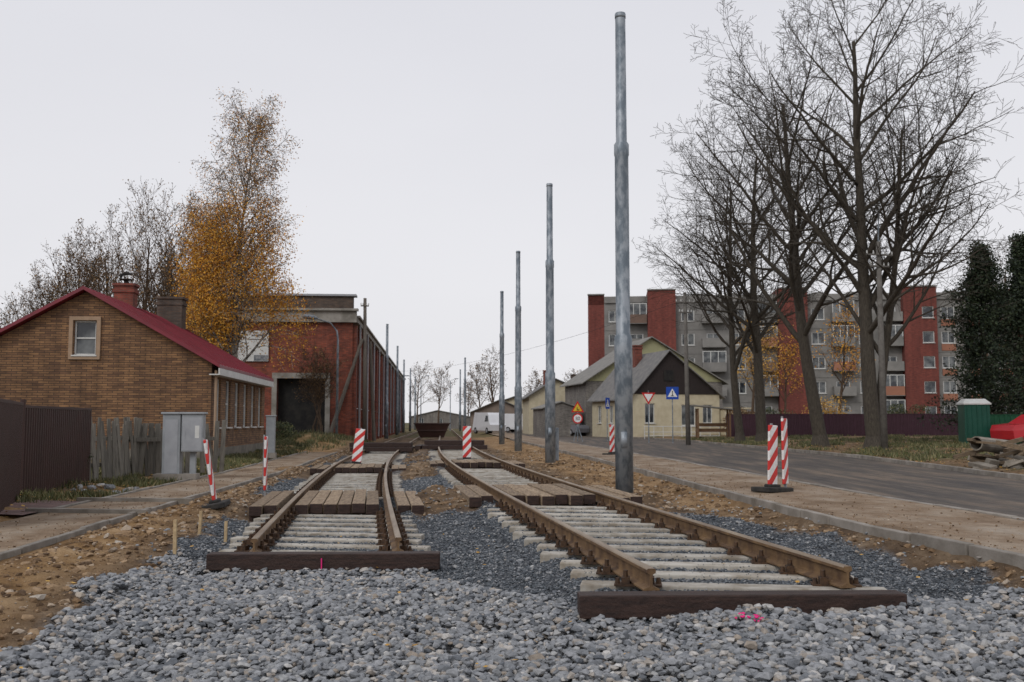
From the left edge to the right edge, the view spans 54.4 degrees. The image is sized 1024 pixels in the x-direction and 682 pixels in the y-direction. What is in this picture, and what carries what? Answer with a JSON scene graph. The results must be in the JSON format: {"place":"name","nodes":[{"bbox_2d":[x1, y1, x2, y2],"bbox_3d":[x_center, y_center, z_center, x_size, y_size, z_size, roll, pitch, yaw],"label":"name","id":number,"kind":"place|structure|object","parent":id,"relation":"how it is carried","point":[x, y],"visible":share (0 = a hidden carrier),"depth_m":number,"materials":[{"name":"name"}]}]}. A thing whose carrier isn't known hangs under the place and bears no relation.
{"place":"outdoors","nodes":[
{"label":"outdoors","id":0,"kind":"place"},
{"bbox_2d":[0,550,1023,681],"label":"gravel","id":1,"kind":"structure","parent":0,"point":[865,658],"depth_m":6.79,"materials":[{"name":"gravel"}]},
{"bbox_2d":[0,423,1023,681],"bbox_3d":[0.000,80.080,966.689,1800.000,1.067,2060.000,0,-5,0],"label":"ground","id":2,"kind":"structure","parent":0,"point":[494,445],"depth_m":11.46,"materials":[{"name":"soil"}]},
{"bbox_2d":[0,398,23,511],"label":"metal gate","id":3,"kind":"structure","parent":2,"relation":"on","point":[11,422],"depth_m":16.20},
{"bbox_2d":[0,264,56,328],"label":"autumn tree","id":4,"kind":"object","parent":2,"relation":"on","point":[17,312],"visible":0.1,"depth_m":72.21,"materials":[{"name":"brown plant"}]},
{"bbox_2d":[0,500,80,514],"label":"driveway paving","id":5,"kind":"structure","parent":2,"relation":"on","point":[47,504],"depth_m":16.40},
{"bbox_2d":[22,405,91,491],"bbox_3d":[-9.250,2.221,20.337,0.070,1.745,4.342,1,-5,-8],"label":"metal fence","id":6,"kind":"object","parent":2,"relation":"on","point":[57,443],"visible":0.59,"depth_m":20.00,"materials":[{"name":"metal"}]},
{"bbox_2d":[12,219,125,316],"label":"autumn tree","id":7,"kind":"object","parent":2,"relation":"on","point":[40,289],"visible":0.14,"depth_m":70.03,"materials":[{"name":"brown plant"}]},
{"bbox_2d":[70,483,139,492],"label":"rubble stones","id":8,"kind":"object","parent":2,"relation":"on","point":[109,486],"visible":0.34,"depth_m":20.86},
{"bbox_2d":[36,203,180,311],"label":"autumn tree","id":9,"kind":"object","parent":2,"relation":"on","point":[105,260],"visible":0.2,"depth_m":67.90,"materials":[{"name":"brown plant"}]},
{"bbox_2d":[25,497,193,515],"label":"driveway kerb","id":10,"kind":"structure","parent":2,"relation":"on","point":[185,501],"depth_m":15.30,"materials":[{"name":"concrete"}]},
{"bbox_2d":[89,417,162,481],"bbox_3d":[-9.355,2.634,24.556,0.208,1.514,4.211,-1,-5,7],"label":"wooden fence","id":11,"kind":"object","parent":2,"relation":"on","point":[110,464],"visible":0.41,"depth_m":23.79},
{"bbox_2d":[51,179,201,313],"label":"autumn tree","id":12,"kind":"object","parent":2,"relation":"on","point":[121,268],"visible":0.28,"depth_m":65.91,"materials":[{"name":"brown plant"}]},
{"bbox_2d":[0,292,264,448],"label":"walls","id":13,"kind":"structure","parent":2,"relation":"on","point":[145,373],"depth_m":34.77,"materials":[{"name":"brown brick"}]},
{"bbox_2d":[68,316,100,358],"bbox_3d":[-14.902,-0.108,34.726,1.070,1.500,0.080,0,-5,-5],"label":"attic window trim","id":14,"kind":"structure","parent":13,"relation":"attached to","point":[70,339],"depth_m":34.70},
{"bbox_2d":[0,286,273,381],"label":"roof","id":15,"kind":"structure","parent":13,"relation":"on","point":[204,348],"depth_m":36.74,"materials":[{"name":"red metal"}]},
{"bbox_2d":[112,283,139,319],"bbox_3d":[-15.544,-1.427,40.045,0.890,1.725,0.740,0,-5,-5],"label":"chimney","id":16,"kind":"object","parent":15,"relation":"on","point":[128,293],"visible":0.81,"depth_m":39.78,"materials":[{"name":"red brick"}]},
{"bbox_2d":[155,296,187,339],"bbox_3d":[-15.486,-0.952,45.247,1.240,2.025,0.940,0,-5,-5],"label":"chimney","id":17,"kind":"object","parent":15,"relation":"on","point":[172,310],"visible":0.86,"depth_m":44.89,"materials":[{"name":"brick"}]},
{"bbox_2d":[71,321,263,428],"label":"window frames","id":18,"kind":"structure","parent":13,"relation":"attached to","point":[75,354],"depth_m":38.32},
{"bbox_2d":[76,322,258,425],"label":"window panes","id":19,"kind":"object","parent":18,"relation":"in","point":[85,346],"visible":0.29,"depth_m":34.90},
{"bbox_2d":[209,368,273,386],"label":"fascia boards","id":20,"kind":"object","parent":13,"relation":"attached to","point":[229,374],"visible":1,"depth_m":39.38,"materials":[{"name":"white paint"}]},
{"bbox_2d":[103,188,201,314],"bbox_3d":[-21.994,-1.627,63.847,9.263,16.400,6.882,-2,-5,27],"label":"autumn tree","id":21,"kind":"object","parent":2,"relation":"on","point":[153,278],"visible":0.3,"depth_m":63.50,"materials":[{"name":"brown plant"}]},
{"bbox_2d":[14,437,313,502],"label":"grass verge","id":22,"kind":"object","parent":2,"relation":"on","point":[234,460],"depth_m":22.57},
{"bbox_2d":[0,452,333,551],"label":"footpath","id":23,"kind":"structure","parent":2,"relation":"on","point":[39,531],"depth_m":16.38,"materials":[{"name":"concrete"}]},
{"bbox_2d":[0,463,292,549],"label":"footpath crumbs","id":24,"kind":"object","parent":23,"relation":"on","point":[132,504],"visible":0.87,"depth_m":16.31,"materials":[{"name":"soil"}]},
{"bbox_2d":[0,452,336,560],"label":"kerb","id":25,"kind":"structure","parent":2,"relation":"on","point":[26,548],"depth_m":13.44,"materials":[{"name":"concrete"}]},
{"bbox_2d":[111,417,226,474],"bbox_3d":[-8.794,2.684,25.491,0.236,1.465,3.524,-3,-6,36],"label":"wooden fence","id":26,"kind":"object","parent":2,"relation":"on","point":[144,439],"visible":0.46,"depth_m":25.25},
{"bbox_2d":[91,443,262,458],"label":"plinth","id":27,"kind":"structure","parent":2,"relation":"on","point":[241,448],"depth_m":39.92,"materials":[{"name":"concrete"}]},
{"bbox_2d":[53,451,306,507],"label":"kerb","id":28,"kind":"structure","parent":2,"relation":"on","point":[115,495],"depth_m":21.46,"materials":[{"name":"concrete"}]},
{"bbox_2d":[153,412,207,480],"bbox_3d":[-8.062,2.590,24.248,1.170,1.705,0.550,1,-5,-7],"label":"electrical cabinet","id":29,"kind":"object","parent":2,"relation":"on","point":[184,431],"visible":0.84,"depth_m":24.09,"materials":[{"name":"metal"}]},
{"bbox_2d":[161,185,250,361],"bbox_3d":[-16.462,-1.240,52.432,5.650,13.769,5.290,2,-5,-20],"label":"birch tree","id":30,"kind":"object","parent":2,"relation":"on","point":[182,255],"visible":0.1,"depth_m":51.94,"materials":[{"name":"orange plant"}]},
{"bbox_2d":[200,438,230,509],"bbox_3d":[-4.955,2.168,16.363,0.401,1.160,0.750,-9,-3,-9],"label":"barrier board","id":31,"kind":"object","parent":2,"relation":"on","point":[215,503],"visible":0.98,"depth_m":16.25,"materials":[{"name":"grey plastic"}]},
{"bbox_2d":[154,205,288,293],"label":"autumn tree","id":32,"kind":"object","parent":2,"relation":"on","point":[249,270],"visible":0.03,"depth_m":65.99,"materials":[{"name":"brown plant"}]},
{"bbox_2d":[163,82,316,377],"bbox_3d":[-13.694,-3.731,50.811,7.571,18.472,7.532,0,-5,0],"label":"birch tree","id":33,"kind":"object","parent":2,"relation":"on","point":[217,309],"visible":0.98,"depth_m":49.90,"materials":[{"name":"orange plant"}]},
{"bbox_2d":[262,435,267,495],"bbox_3d":[-4.734,2.390,19.067,0.072,1.181,0.240,1,-5,-7],"label":"barrier board","id":34,"kind":"object","parent":2,"relation":"on","point":[265,453],"visible":0.96,"depth_m":19.00,"materials":[{"name":"grey plastic"}]},
{"bbox_2d":[265,415,276,457],"bbox_3d":[-9.050,3.584,37.332,0.420,1.595,0.400,0,-5,-6],"label":"utility cabinet","id":35,"kind":"object","parent":2,"relation":"on","point":[271,428],"visible":0.88,"depth_m":37.20,"materials":[{"name":"metal"}]},
{"bbox_2d":[264,420,295,439],"bbox_3d":[-12.029,4.745,51.838,1.450,1.576,2.230,-3,-6,33],"label":"bush","id":36,"kind":"object","parent":2,"relation":"on","point":[282,431],"visible":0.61,"depth_m":51.85,"materials":[{"name":"green plant"}]},
{"bbox_2d":[187,249,405,440],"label":"brick factory hall","id":37,"kind":"structure","parent":2,"relation":"on","point":[339,313],"depth_m":62.08,"materials":[{"name":"red brick"}]},
{"bbox_2d":[278,379,324,432],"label":"gate doors","id":38,"kind":"structure","parent":37,"relation":"in","point":[301,415],"depth_m":62.15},
{"bbox_2d":[260,428,373,454],"bbox_3d":[-13.549,5.577,56.755,10.192,1.297,33.884,0,-5,0],"label":"grass mound","id":39,"kind":"object","parent":2,"relation":"on","point":[330,438],"depth_m":52.76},
{"bbox_2d":[290,342,347,432],"bbox_3d":[-11.463,2.867,59.034,3.119,5.657,2.756,-2,-5,18],"label":"bare shrub","id":40,"kind":"object","parent":2,"relation":"on","point":[316,382],"visible":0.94,"depth_m":58.75,"materials":[{"name":"brown plant"}]},
{"bbox_2d":[303,314,338,434],"bbox_3d":[-10.913,2.094,56.643,2.122,7.210,0.280,2,-5,-22],"label":"street lamp","id":41,"kind":"object","parent":2,"relation":"on","point":[337,375],"visible":0.81,"depth_m":56.91,"materials":[{"name":"metal"}]},
{"bbox_2d":[206,431,439,570],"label":"tram track","id":42,"kind":"structure","parent":2,"relation":"on","point":[393,545],"depth_m":12.35,"materials":[{"name":"concrete"}]},
{"bbox_2d":[249,489,423,521],"bbox_3d":[-2.999,2.883,17.430,2.754,0.351,3.815,1,-5,-8],"label":"timber crossing","id":43,"kind":"object","parent":2,"relation":"on","point":[341,502],"visible":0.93,"depth_m":16.14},
{"bbox_2d":[329,338,363,432],"bbox_3d":[-10.360,2.980,61.839,2.272,6.370,0.260,2,-5,-22],"label":"pole brace","id":44,"kind":"object","parent":2,"relation":"on","point":[340,403],"visible":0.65,"depth_m":61.82,"materials":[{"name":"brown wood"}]},
{"bbox_2d":[344,428,364,463],"bbox_3d":[-5.125,3.529,33.223,0.750,1.265,0.401,7,-5,1],"label":"barrier board","id":45,"kind":"object","parent":2,"relation":"on","point":[358,446],"visible":0.81,"depth_m":33.20,"materials":[{"name":"grey plastic"}]},
{"bbox_2d":[310,463,405,475],"bbox_3d":[-4.574,3.899,29.857,3.026,0.349,2.786,0,-5,0],"label":"timber crossing","id":46,"kind":"object","parent":2,"relation":"on","point":[371,468],"visible":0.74,"depth_m":28.66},
{"bbox_2d":[361,298,368,439],"bbox_3d":[-9.305,1.827,62.525,0.542,9.102,0.285,2,-5,-18],"label":"utility pole","id":47,"kind":"object","parent":2,"relation":"on","point":[364,421],"visible":0.91,"depth_m":62.48,"materials":[{"name":"brown wood"}]},
{"bbox_2d":[369,341,375,440],"bbox_3d":[-8.863,3.187,63.205,0.225,6.318,0.764,-2,-5,25],"label":"pole brace","id":48,"kind":"object","parent":2,"relation":"on","point":[372,395],"visible":1,"depth_m":63.11,"materials":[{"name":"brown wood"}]},
{"bbox_2d":[384,324,388,438],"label":"tram catenary pole","id":49,"kind":"object","parent":2,"relation":"on","point":[386,409],"visible":1,"depth_m":81.22,"materials":[{"name":"metal"}]},
{"bbox_2d":[349,442,440,451],"bbox_3d":[-5.486,5.056,47.642,4.342,0.400,2.933,0,-5,0],"label":"timber pile","id":50,"kind":"object","parent":2,"relation":"on","point":[387,446],"visible":0.77,"depth_m":46.55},
{"bbox_2d":[395,346,398,434],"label":"tram catenary pole","id":51,"kind":"object","parent":2,"relation":"on","point":[397,407],"visible":1,"depth_m":104.73,"materials":[{"name":"metal"}]},
{"bbox_2d":[411,410,469,428],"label":"outbuilding","id":52,"kind":"structure","parent":2,"relation":"on","point":[432,416],"depth_m":214.35,"materials":[{"name":"grey metal"}]},
{"bbox_2d":[424,440,486,448],"bbox_3d":[-2.647,4.927,47.290,2.991,0.400,1.810,0,-5,0],"label":"timber pile","id":53,"kind":"object","parent":2,"relation":"on","point":[448,444],"visible":0.91,"depth_m":46.90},
{"bbox_2d":[457,425,476,459],"bbox_3d":[-1.620,3.675,35.820,0.750,1.286,0.400,0,-5,-6],"label":"barrier board","id":54,"kind":"object","parent":2,"relation":"on","point":[466,441],"visible":0.78,"depth_m":35.80,"materials":[{"name":"grey plastic"}]},
{"bbox_2d":[428,459,524,468],"bbox_3d":[-1.111,3.770,29.935,2.992,0.349,2.418,0,-5,0],"label":"timber crossing","id":55,"kind":"object","parent":2,"relation":"on","point":[476,464],"visible":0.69,"depth_m":28.90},
{"bbox_2d":[472,412,505,433],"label":"parked van","id":56,"kind":"object","parent":2,"relation":"on","point":[487,423],"visible":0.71,"depth_m":110.29,"materials":[{"name":"white metal"}]},
{"bbox_2d":[407,347,581,422],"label":"distant trees","id":57,"kind":"object","parent":2,"relation":"on","point":[479,390],"visible":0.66,"depth_m":183.87,"materials":[{"name":"brown plant"}]},
{"bbox_2d":[467,400,522,432],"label":"bungalow","id":58,"kind":"object","parent":2,"relation":"on","point":[492,407],"visible":0.13,"depth_m":134.84,"materials":[{"name":"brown paint"}]},
{"bbox_2d":[499,291,504,443],"bbox_3d":[-0.620,1.604,60.965,0.344,9.390,0.357,0,-5,0],"label":"tram catenary pole","id":59,"kind":"object","parent":2,"relation":"on","point":[501,418],"visible":1,"depth_m":60.79,"materials":[{"name":"metal"}]},
{"bbox_2d":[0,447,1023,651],"bbox_3d":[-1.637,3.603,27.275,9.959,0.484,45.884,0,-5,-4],"label":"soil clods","id":60,"kind":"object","parent":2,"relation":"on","point":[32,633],"visible":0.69,"depth_m":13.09,"materials":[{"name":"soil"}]},
{"bbox_2d":[515,251,521,450],"bbox_3d":[0.290,0.431,46.613,0.344,9.390,0.357,0,-5,0],"label":"tram catenary pole","id":61,"kind":"object","parent":2,"relation":"on","point":[518,417],"visible":1,"depth_m":46.45,"materials":[{"name":"metal"}]},
{"bbox_2d":[522,379,564,433],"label":"walls","id":62,"kind":"structure","parent":2,"relation":"on","point":[535,399],"depth_m":112.10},
{"bbox_2d":[454,483,641,506],"bbox_3d":[0.489,2.732,17.230,3.161,0.350,3.124,0,-5,0],"label":"timber crossing","id":63,"kind":"object","parent":2,"relation":"on","point":[537,494],"visible":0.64,"depth_m":16.17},
{"bbox_2d":[545,183,555,462],"bbox_3d":[1.270,-0.651,33.357,0.344,9.390,0.357,0,-5,0],"label":"tram catenary pole","id":64,"kind":"object","parent":2,"relation":"on","point":[550,456],"visible":1,"depth_m":33.19,"materials":[{"name":"metal"}]},
{"bbox_2d":[531,401,579,435],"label":"garage","id":65,"kind":"structure","parent":2,"relation":"on","point":[564,414],"depth_m":96.13,"materials":[{"name":"grey brick"}]},
{"bbox_2d":[120,486,1023,598],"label":"loose stones","id":66,"kind":"object","parent":2,"relation":"on","point":[526,588],"visible":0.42,"depth_m":11.48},
{"bbox_2d":[167,474,1020,627],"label":"fine gravel","id":67,"kind":"structure","parent":2,"relation":"on","point":[423,482],"depth_m":11.07,"materials":[{"name":"gravel"}]},
{"bbox_2d":[614,11,633,492],"bbox_3d":[2.140,-1.799,19.304,0.344,9.390,0.357,0,-5,0],"label":"tram catenary pole","id":68,"kind":"object","parent":2,"relation":"on","point":[624,482],"visible":0.97,"depth_m":19.14,"materials":[{"name":"metal"}]},
{"bbox_2d":[565,338,722,435],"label":"house","id":69,"kind":"structure","parent":2,"relation":"on","point":[581,394],"depth_m":98.36,"materials":[{"name":"beige paint"}]},
{"bbox_2d":[559,336,728,386],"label":"roof","id":70,"kind":"structure","parent":69,"relation":"on","point":[595,368],"depth_m":99.92,"materials":[{"name":"metal"}]},
{"bbox_2d":[592,352,719,436],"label":"walls","id":71,"kind":"structure","parent":2,"relation":"on","point":[701,392],"depth_m":85.90,"materials":[{"name":"paint"}]},
{"bbox_2d":[597,403,711,425],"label":"window frames","id":72,"kind":"structure","parent":71,"relation":"attached to","point":[653,415],"depth_m":86.57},
{"bbox_2d":[599,404,710,424],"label":"window panes","id":73,"kind":"object","parent":72,"relation":"in","point":[706,414],"visible":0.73,"depth_m":86.34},
{"bbox_2d":[587,350,725,401],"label":"roof","id":74,"kind":"structure","parent":71,"relation":"on","point":[644,368],"depth_m":88.26,"materials":[{"name":"metal"}]},
{"bbox_2d":[632,345,642,367],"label":"chimney","id":75,"kind":"object","parent":74,"relation":"on","point":[637,353],"visible":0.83,"depth_m":90.42,"materials":[{"name":"red brick"}]},
{"bbox_2d":[457,482,873,583],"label":"sleeper crumbs","id":76,"kind":"object","parent":2,"relation":"on","point":[651,551],"visible":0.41,"depth_m":9.70,"materials":[{"name":"gravel"}]},
{"bbox_2d":[428,429,906,618],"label":"tram track","id":77,"kind":"structure","parent":2,"relation":"on","point":[834,584],"depth_m":9.21,"materials":[{"name":"concrete"}]},
{"bbox_2d":[413,423,449,437],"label":"waste skip","id":78,"kind":"object","parent":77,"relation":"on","point":[431,430],"visible":1,"depth_m":83.91,"materials":[{"name":"brown metal"}]},
{"bbox_2d":[676,292,694,444],"bbox_3d":[10.296,1.642,59.028,1.204,9.102,0.285,2,-5,-18],"label":"utility pole","id":79,"kind":"object","parent":2,"relation":"on","point":[687,401],"visible":0.9,"depth_m":58.96,"materials":[{"name":"wood"}]},
{"bbox_2d":[691,405,732,437],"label":"wooden shelter","id":80,"kind":"object","parent":2,"relation":"on","point":[698,429],"visible":0.88,"depth_m":74.04,"materials":[{"name":"brown wood"}]},
{"bbox_2d":[632,99,852,441],"bbox_3d":[13.673,-4.806,59.031,13.025,21.852,16.166,0,-5,0],"label":"bare tree","id":81,"kind":"object","parent":2,"relation":"on","point":[753,328],"visible":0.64,"depth_m":60.47,"materials":[{"name":"brown plant"}]},
{"bbox_2d":[735,320,785,412],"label":"yellow tree","id":82,"kind":"object","parent":2,"relation":"on","point":[750,359],"visible":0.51,"depth_m":84.78,"materials":[{"name":"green plant"}]},
{"bbox_2d":[510,438,1023,569],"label":"kerb","id":83,"kind":"structure","parent":2,"relation":"on","point":[958,547],"depth_m":11.94,"materials":[{"name":"concrete"}]},
{"bbox_2d":[561,441,1023,520],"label":"kerb","id":84,"kind":"structure","parent":2,"relation":"on","point":[966,509],"depth_m":17.19,"materials":[{"name":"concrete"}]},
{"bbox_2d":[650,0,939,446],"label":"bare tree","id":85,"kind":"object","parent":2,"relation":"on","point":[819,433],"visible":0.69,"depth_m":49.99,"materials":[{"name":"brown plant"}]},
{"bbox_2d":[587,285,1023,413],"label":"apartment block","id":86,"kind":"structure","parent":2,"relation":"on","point":[920,352],"depth_m":113.08,"materials":[{"name":"red brick"}]},
{"bbox_2d":[609,301,1012,413],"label":"window panes","id":87,"kind":"structure","parent":86,"relation":"in","point":[927,336],"depth_m":112.75,"materials":[{"name":"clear glass"}]},
{"bbox_2d":[608,301,1013,413],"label":"window frames","id":88,"kind":"structure","parent":86,"relation":"in","point":[948,342],"depth_m":113.12,"materials":[{"name":"white paint"}]},
{"bbox_2d":[763,296,861,413],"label":"yellow tree","id":89,"kind":"object","parent":2,"relation":"on","point":[785,368],"visible":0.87,"depth_m":84.16,"materials":[{"name":"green plant"}]},
{"bbox_2d":[803,393,851,413],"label":"bush","id":90,"kind":"object","parent":2,"relation":"on","point":[825,411],"visible":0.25,"depth_m":81.84,"materials":[{"name":"yellow plant"}]},
{"bbox_2d":[633,437,1023,479],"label":"kerb","id":91,"kind":"structure","parent":2,"relation":"on","point":[971,470],"depth_m":32.62,"materials":[{"name":"concrete"}]},
{"bbox_2d":[726,414,957,436],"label":"metal fence","id":92,"kind":"object","parent":2,"relation":"on","point":[854,424],"visible":0.39,"depth_m":74.48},
{"bbox_2d":[685,434,1020,461],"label":"grass verge","id":93,"kind":"object","parent":2,"relation":"on","point":[925,443],"depth_m":46.72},
{"bbox_2d":[691,0,1023,447],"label":"bare tree","id":94,"kind":"object","parent":2,"relation":"on","point":[867,298],"visible":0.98,"depth_m":44.72,"materials":[{"name":"brown plant"}]},
{"bbox_2d":[866,241,892,448],"bbox_3d":[15.974,0.241,43.117,1.301,9.200,0.289,1,-5,-15],"label":"utility pole","id":95,"kind":"object","parent":2,"relation":"on","point":[883,407],"visible":0.84,"depth_m":43.02,"materials":[{"name":"concrete"}]},
{"bbox_2d":[742,439,1023,473],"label":"fallen leaves","id":96,"kind":"object","parent":2,"relation":"on","point":[886,456],"visible":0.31,"depth_m":43.08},
{"bbox_2d":[887,402,930,413],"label":"bush","id":97,"kind":"object","parent":2,"relation":"on","point":[894,407],"visible":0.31,"depth_m":79.72,"materials":[{"name":"green plant"}]},
{"bbox_2d":[917,236,1023,431],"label":"conifer tree","id":98,"kind":"object","parent":2,"relation":"on","point":[975,350],"visible":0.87,"depth_m":51.76,"materials":[{"name":"green plant"}]},
{"bbox_2d":[956,399,990,442],"bbox_3d":[22.200,3.876,47.843,1.260,2.175,1.260,-1,-5,9],"label":"portable toilet","id":99,"kind":"object","parent":2,"relation":"on","point":[973,417],"visible":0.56,"depth_m":47.31,"materials":[{"name":"green plastic"}]},
{"bbox_2d":[947,229,1023,416],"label":"conifer tree","id":100,"kind":"object","parent":2,"relation":"on","point":[1016,286],"visible":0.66,"depth_m":53.05,"materials":[{"name":"green plant"}]},
{"bbox_2d":[953,436,1023,469],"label":"rubble pile","id":101,"kind":"object","parent":2,"relation":"on","point":[1009,453],"visible":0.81,"depth_m":27.03,"materials":[{"name":"concrete"}]},
{"bbox_2d":[990,414,1021,443],"bbox_3d":[28.450,4.328,48.709,11.129,1.465,0.070,0,-5,4],"label":"green fence","id":102,"kind":"object","parent":2,"relation":"on","point":[995,419],"visible":0.26,"depth_m":49.04,"materials":[{"name":"metal"}]},
{"bbox_2d":[990,414,1023,442],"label":"parked car","id":103,"kind":"object","parent":2,"relation":"on","point":[1013,429],"visible":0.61,"depth_m":45.58,"materials":[{"name":"red metal"}]},
{"bbox_2d":[0,0,1023,422],"label":"sky","id":104,"kind":"structure","parent":0,"point":[433,133],"materials":[{"name":"white"}]},
{"bbox_2d":[489,433,1023,553],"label":"pavement","id":105,"kind":"structure","parent":0,"point":[927,515],"depth_m":14.75,"materials":[{"name":"concrete"}]},
{"bbox_2d":[751,423,793,492],"bbox_3d":[4.663,2.086,17.809,0.750,1.223,0.401,8,-9,-41],"label":"barrier board","id":106,"kind":"object","parent":105,"relation":"on","point":[771,486],"visible":0.98,"depth_m":17.75,"materials":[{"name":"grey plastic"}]},
{"bbox_2d":[781,416,788,486],"bbox_3d":[4.919,2.038,18.002,0.072,1.349,0.240,-3,-6,34],"label":"barrier board","id":107,"kind":"object","parent":105,"relation":"on","point":[784,447],"visible":0.94,"depth_m":17.94,"materials":[{"name":"red plastic"}]},
{"bbox_2d":[588,455,1023,549],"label":"pavement crumbs","id":108,"kind":"object","parent":105,"relation":"on","point":[846,508],"visible":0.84,"depth_m":13.94,"materials":[{"name":"soil"}]},
{"bbox_2d":[505,432,1023,517],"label":"road","id":109,"kind":"structure","parent":0,"point":[958,489],"depth_m":25.46,"materials":[{"name":"asphalt"}]},
{"bbox_2d":[666,387,678,442],"bbox_3d":[10.300,4.744,63.850,0.800,3.600,0.101,0,-5,0],"label":"pedestrian crossing sign","id":110,"kind":"object","parent":109,"relation":"on","point":[672,393],"visible":0.91,"depth_m":63.92,"materials":[{"name":"metal"}]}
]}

